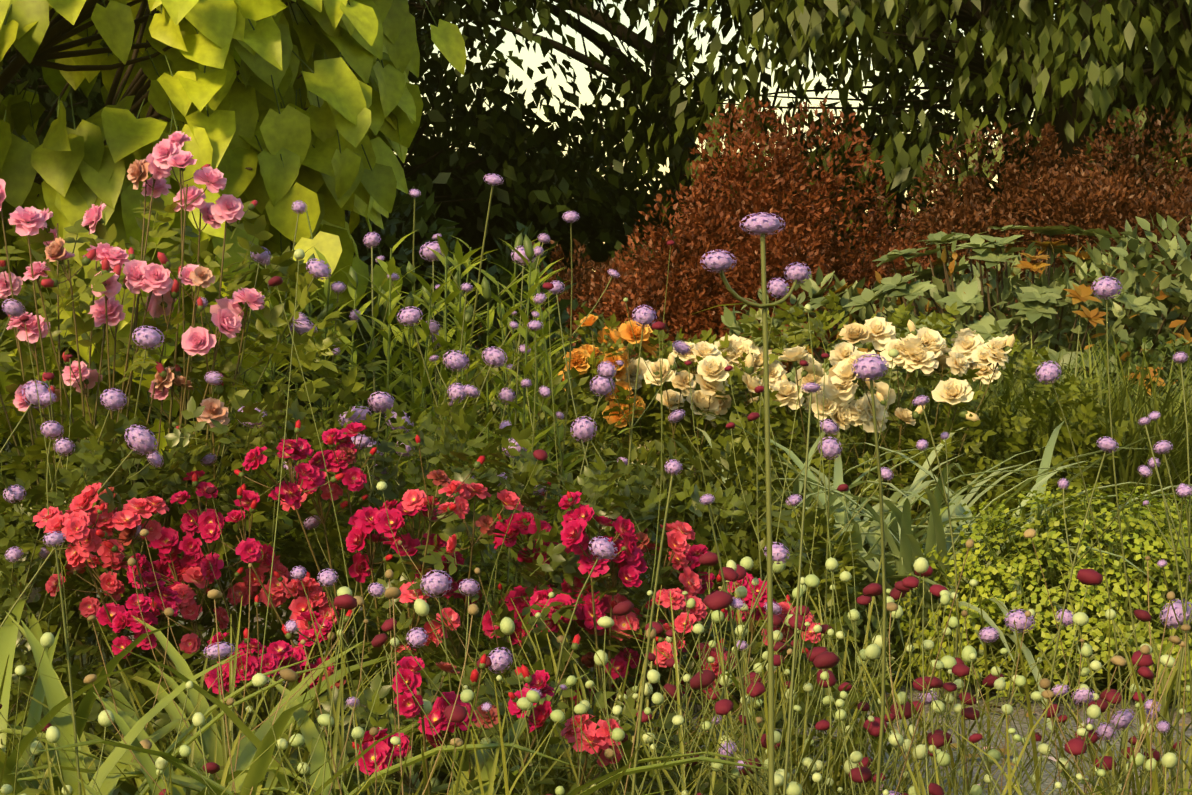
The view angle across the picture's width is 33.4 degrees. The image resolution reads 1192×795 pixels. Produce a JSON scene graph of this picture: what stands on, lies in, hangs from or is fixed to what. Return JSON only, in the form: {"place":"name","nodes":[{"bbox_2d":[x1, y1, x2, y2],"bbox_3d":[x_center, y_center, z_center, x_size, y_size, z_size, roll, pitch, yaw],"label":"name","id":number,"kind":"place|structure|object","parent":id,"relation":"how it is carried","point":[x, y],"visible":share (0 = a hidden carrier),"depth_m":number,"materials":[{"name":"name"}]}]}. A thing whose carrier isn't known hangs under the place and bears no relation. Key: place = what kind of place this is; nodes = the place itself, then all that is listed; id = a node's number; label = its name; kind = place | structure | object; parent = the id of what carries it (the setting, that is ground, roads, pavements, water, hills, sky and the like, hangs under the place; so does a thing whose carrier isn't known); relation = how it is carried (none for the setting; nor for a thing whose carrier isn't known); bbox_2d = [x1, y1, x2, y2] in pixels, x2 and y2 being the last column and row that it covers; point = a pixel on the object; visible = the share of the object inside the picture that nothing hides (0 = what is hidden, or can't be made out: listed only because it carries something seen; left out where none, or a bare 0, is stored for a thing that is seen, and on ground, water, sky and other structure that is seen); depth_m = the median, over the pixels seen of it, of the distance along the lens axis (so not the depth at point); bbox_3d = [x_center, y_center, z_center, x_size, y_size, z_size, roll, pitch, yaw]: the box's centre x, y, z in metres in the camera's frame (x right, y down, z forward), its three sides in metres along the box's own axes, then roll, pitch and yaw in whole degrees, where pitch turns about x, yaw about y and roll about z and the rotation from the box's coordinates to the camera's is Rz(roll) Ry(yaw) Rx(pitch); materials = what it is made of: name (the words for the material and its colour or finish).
{"place":"outdoors","nodes":[
{"label":"outdoors","id":0,"kind":"place"},
{"bbox_2d":[5,442,1190,794],"bbox_3d":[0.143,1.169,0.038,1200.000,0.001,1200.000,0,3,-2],"label":"ground","id":1,"kind":"structure","parent":0,"point":[35,592],"depth_m":6.37,"materials":[{"name":"soil"}]},
{"bbox_2d":[1,1,164,144],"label":"dark tree","id":2,"kind":"object","parent":1,"relation":"on","point":[84,107],"visible":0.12,"depth_m":22.13,"materials":[{"name":"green plant"}]},
{"bbox_2d":[0,310,348,560],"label":"dark shrub","id":3,"kind":"object","parent":1,"relation":"on","point":[3,442],"visible":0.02,"depth_m":8.66,"materials":[{"name":"green plant"}]},
{"bbox_2d":[0,131,395,765],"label":"pink rose bush","id":4,"kind":"object","parent":1,"relation":"on","point":[164,291],"visible":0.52,"depth_m":4.46,"materials":[{"name":"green plant"}]},
{"bbox_2d":[0,0,465,465],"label":"catalpa tree","id":5,"kind":"object","parent":1,"relation":"on","point":[309,117],"visible":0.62,"depth_m":6.59,"materials":[{"name":"green plant"}]},
{"bbox_2d":[0,586,533,794],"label":"buds","id":6,"kind":"object","parent":1,"relation":"on","point":[344,599],"visible":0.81,"depth_m":2.83,"materials":[{"name":"green plant"}]},
{"bbox_2d":[0,381,707,794],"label":"red rose bush","id":7,"kind":"object","parent":1,"relation":"on","point":[122,515],"visible":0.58,"depth_m":4.02,"materials":[{"name":"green plant"}]},
{"bbox_2d":[0,177,745,582],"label":"dark shrub","id":8,"kind":"object","parent":1,"relation":"on","point":[426,209],"visible":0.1,"depth_m":8.37,"materials":[{"name":"green plant"}]},
{"bbox_2d":[3,0,753,281],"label":"dark tree","id":9,"kind":"object","parent":1,"relation":"on","point":[548,153],"visible":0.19,"depth_m":28.01,"materials":[{"name":"green plant"}]},
{"bbox_2d":[0,598,782,794],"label":"daylily clump","id":10,"kind":"object","parent":1,"relation":"on","point":[51,694],"visible":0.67,"depth_m":3.19,"materials":[{"name":"green plant"}]},
{"bbox_2d":[181,173,623,708],"bbox_3d":[-0.439,0.186,4.878,0.745,1.460,1.369,3,4,43],"label":"tall verbena","id":11,"kind":"object","parent":1,"relation":"on","point":[371,239],"visible":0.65,"depth_m":4.84,"materials":[{"name":"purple plant"}]},
{"bbox_2d":[225,230,603,780],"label":"lily stems","id":12,"kind":"object","parent":1,"relation":"on","point":[418,395],"visible":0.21,"depth_m":4.89,"materials":[{"name":"green plant"}]},
{"bbox_2d":[305,133,597,347],"bbox_3d":[-3.538,-2.203,31.035,8.051,4.065,5.021,0,3,-2],"label":"shrub","id":13,"kind":"object","parent":1,"relation":"on","point":[472,231],"visible":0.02,"depth_m":30.00,"materials":[{"name":"green plant"}]},
{"bbox_2d":[19,240,898,794],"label":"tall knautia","id":14,"kind":"object","parent":1,"relation":"on","point":[537,454],"visible":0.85,"depth_m":3.73,"materials":[{"name":"green plant"}]},
{"bbox_2d":[260,633,736,794],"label":"red rose bush","id":15,"kind":"object","parent":1,"relation":"on","point":[597,734],"visible":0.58,"depth_m":3.15,"materials":[{"name":"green plant"}]},
{"bbox_2d":[308,337,690,648],"bbox_3d":[-0.315,0.326,6.552,1.289,1.065,0.913,1,3,14],"label":"green shrub","id":16,"kind":"object","parent":1,"relation":"on","point":[607,453],"visible":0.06,"depth_m":6.49,"materials":[{"name":"green plant"}]},
{"bbox_2d":[475,237,698,355],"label":"shrub","id":17,"kind":"object","parent":1,"relation":"on","point":[565,277],"visible":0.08,"depth_m":19.35,"materials":[{"name":"brown plant"}]},
{"bbox_2d":[0,543,1191,794],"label":"grass tufts","id":18,"kind":"object","parent":1,"relation":"on","point":[1010,775],"visible":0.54,"depth_m":3.37,"materials":[{"name":"green plant"}]},
{"bbox_2d":[0,241,1191,794],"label":"verbena","id":19,"kind":"object","parent":1,"relation":"on","point":[142,439],"visible":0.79,"depth_m":4.12,"materials":[{"name":"purple plant"}]},
{"bbox_2d":[9,528,1191,794],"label":"dry seedhead stems","id":20,"kind":"object","parent":1,"relation":"on","point":[393,594],"visible":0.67,"depth_m":2.85,"materials":[{"name":"green plant"}]},
{"bbox_2d":[513,313,706,578],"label":"rose bush","id":21,"kind":"object","parent":1,"relation":"on","point":[584,351],"visible":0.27,"depth_m":7.30,"materials":[{"name":"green plant"}]},
{"bbox_2d":[42,351,1191,794],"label":"verbena","id":22,"kind":"object","parent":1,"relation":"on","point":[868,367],"visible":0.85,"depth_m":2.92,"materials":[{"name":"green plant"}]},
{"bbox_2d":[489,301,749,446],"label":"yellow shrub","id":23,"kind":"object","parent":1,"relation":"on","point":[587,310],"depth_m":10.14,"materials":[{"name":"green plant"}]},
{"bbox_2d":[344,447,909,794],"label":"red rose bush","id":24,"kind":"object","parent":1,"relation":"on","point":[629,560],"visible":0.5,"depth_m":3.93,"materials":[{"name":"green plant"}]},
{"bbox_2d":[538,327,810,553],"bbox_3d":[0.233,0.266,7.344,1.145,1.066,0.981,0,3,-2],"label":"cream rose bush","id":25,"kind":"object","parent":1,"relation":"on","point":[712,375],"visible":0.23,"depth_m":7.24,"materials":[{"name":"green plant"}]},
{"bbox_2d":[351,0,1055,288],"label":"tree","id":26,"kind":"object","parent":1,"relation":"on","point":[589,34],"visible":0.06,"depth_m":39.86,"materials":[{"name":"green plant"}]},
{"bbox_2d":[584,437,866,716],"bbox_3d":[0.383,0.499,5.722,0.718,0.783,0.921,-2,4,-39],"label":"rose bush","id":27,"kind":"object","parent":1,"relation":"on","point":[743,540],"visible":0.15,"depth_m":5.55,"materials":[{"name":"green plant"}]},
{"bbox_2d":[566,96,936,409],"bbox_3d":[1.376,-1.213,18.045,3.588,2.954,2.765,0,3,-2],"label":"copper shrub","id":28,"kind":"object","parent":1,"relation":"on","point":[805,240],"visible":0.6,"depth_m":17.52,"materials":[{"name":"brown plant"}]},
{"bbox_2d":[693,212,827,794],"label":"purple flower","id":29,"kind":"object","parent":1,"relation":"on","point":[761,224],"visible":1,"depth_m":1.74,"materials":[{"name":"green plant"}]},
{"bbox_2d":[351,552,1190,794],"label":"flowering plants","id":30,"kind":"object","parent":1,"relation":"on","point":[857,764],"visible":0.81,"depth_m":3.07,"materials":[{"name":"green plant"}]},
{"bbox_2d":[546,124,996,332],"bbox_3d":[3.155,-2.115,30.094,8.054,4.023,6.280,0,3,-2],"label":"shrub","id":31,"kind":"object","parent":1,"relation":"on","point":[605,212],"visible":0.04,"depth_m":29.31,"materials":[{"name":"green plant"}]},
{"bbox_2d":[664,744,1033,794],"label":"hakone grass","id":32,"kind":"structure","parent":1,"relation":"on","point":[908,778],"depth_m":4.01,"materials":[{"name":"green plant"}]},
{"bbox_2d":[510,0,1191,235],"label":"tree","id":33,"kind":"object","parent":1,"relation":"on","point":[1080,84],"visible":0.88,"depth_m":25.44,"materials":[{"name":"green plant"}]},
{"bbox_2d":[603,289,1128,560],"bbox_3d":[0.996,0.195,7.509,2.044,1.195,1.070,0,3,-2],"label":"cream rose bush","id":34,"kind":"object","parent":1,"relation":"on","point":[969,352],"visible":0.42,"depth_m":7.38,"materials":[{"name":"green plant"}]},
{"bbox_2d":[560,408,1191,730],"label":"daylily clump","id":35,"kind":"object","parent":1,"relation":"on","point":[903,547],"visible":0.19,"depth_m":6.10,"materials":[{"name":"green plant"}]},
{"bbox_2d":[834,229,1007,338],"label":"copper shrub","id":36,"kind":"object","parent":1,"relation":"on","point":[909,271],"visible":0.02,"depth_m":19.89,"materials":[{"name":"brown plant"}]},
{"bbox_2d":[709,681,1187,794],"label":"ground litter leaves","id":37,"kind":"object","parent":1,"relation":"on","point":[1002,749],"visible":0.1,"depth_m":5.01,"materials":[{"name":"brown plant"}]},
{"bbox_2d":[714,212,1191,426],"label":"leafy plant","id":38,"kind":"object","parent":1,"relation":"on","point":[1040,299],"visible":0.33,"depth_m":11.20,"materials":[{"name":"green plant"}]},
{"bbox_2d":[770,239,1191,417],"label":"flowering plant","id":39,"kind":"object","parent":1,"relation":"on","point":[1082,292],"visible":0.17,"depth_m":10.98,"materials":[{"name":"green plant"}]},
{"bbox_2d":[857,480,1191,712],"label":"euphorbia plant","id":40,"kind":"object","parent":1,"relation":"on","point":[1138,548],"visible":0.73,"depth_m":5.68,"materials":[{"name":"green plant"}]},
{"bbox_2d":[868,0,1191,180],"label":"tree","id":41,"kind":"object","parent":1,"relation":"on","point":[926,94],"visible":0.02,"depth_m":35.88,"materials":[{"name":"green plant"}]},
{"bbox_2d":[873,105,1191,384],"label":"copper shrub","id":42,"kind":"object","parent":1,"relation":"on","point":[1045,201],"visible":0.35,"depth_m":20.44,"materials":[{"name":"brown plant"}]},
{"bbox_2d":[918,121,1191,280],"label":"shrub","id":43,"kind":"object","parent":1,"relation":"on","point":[995,189],"visible":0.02,"depth_m":29.37,"materials":[{"name":"brown plant"}]},
{"bbox_2d":[52,532,1191,794],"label":"gravel path","id":44,"kind":"structure","parent":0,"point":[1038,710],"depth_m":5.30,"materials":[{"name":"grey gravel"}]},
{"bbox_2d":[393,0,1147,271],"label":"sky","id":45,"kind":"structure","parent":0,"point":[531,59],"materials":[{"name":"white"}]},
{"bbox_2d":[683,374,974,508],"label":"rose bush","id":46,"kind":"object","parent":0,"point":[811,420],"depth_m":9.74,"materials":[{"name":"green plant"}]},
{"bbox_2d":[705,322,1191,583],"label":"tall grass","id":47,"kind":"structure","parent":0,"point":[1129,461],"depth_m":7.89,"materials":[{"name":"green plant"}]},
{"bbox_2d":[791,368,1182,509],"bbox_3d":[2.176,0.258,9.757,2.486,0.865,1.556,0,3,-2],"label":"rose bush","id":48,"kind":"object","parent":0,"point":[911,384],"depth_m":9.43,"materials":[{"name":"green plant"}]},
{"bbox_2d":[1054,332,1191,452],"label":"shrub","id":49,"kind":"object","parent":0,"point":[1148,345],"visible":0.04,"depth_m":9.59,"materials":[{"name":"green plant"}]}
]}

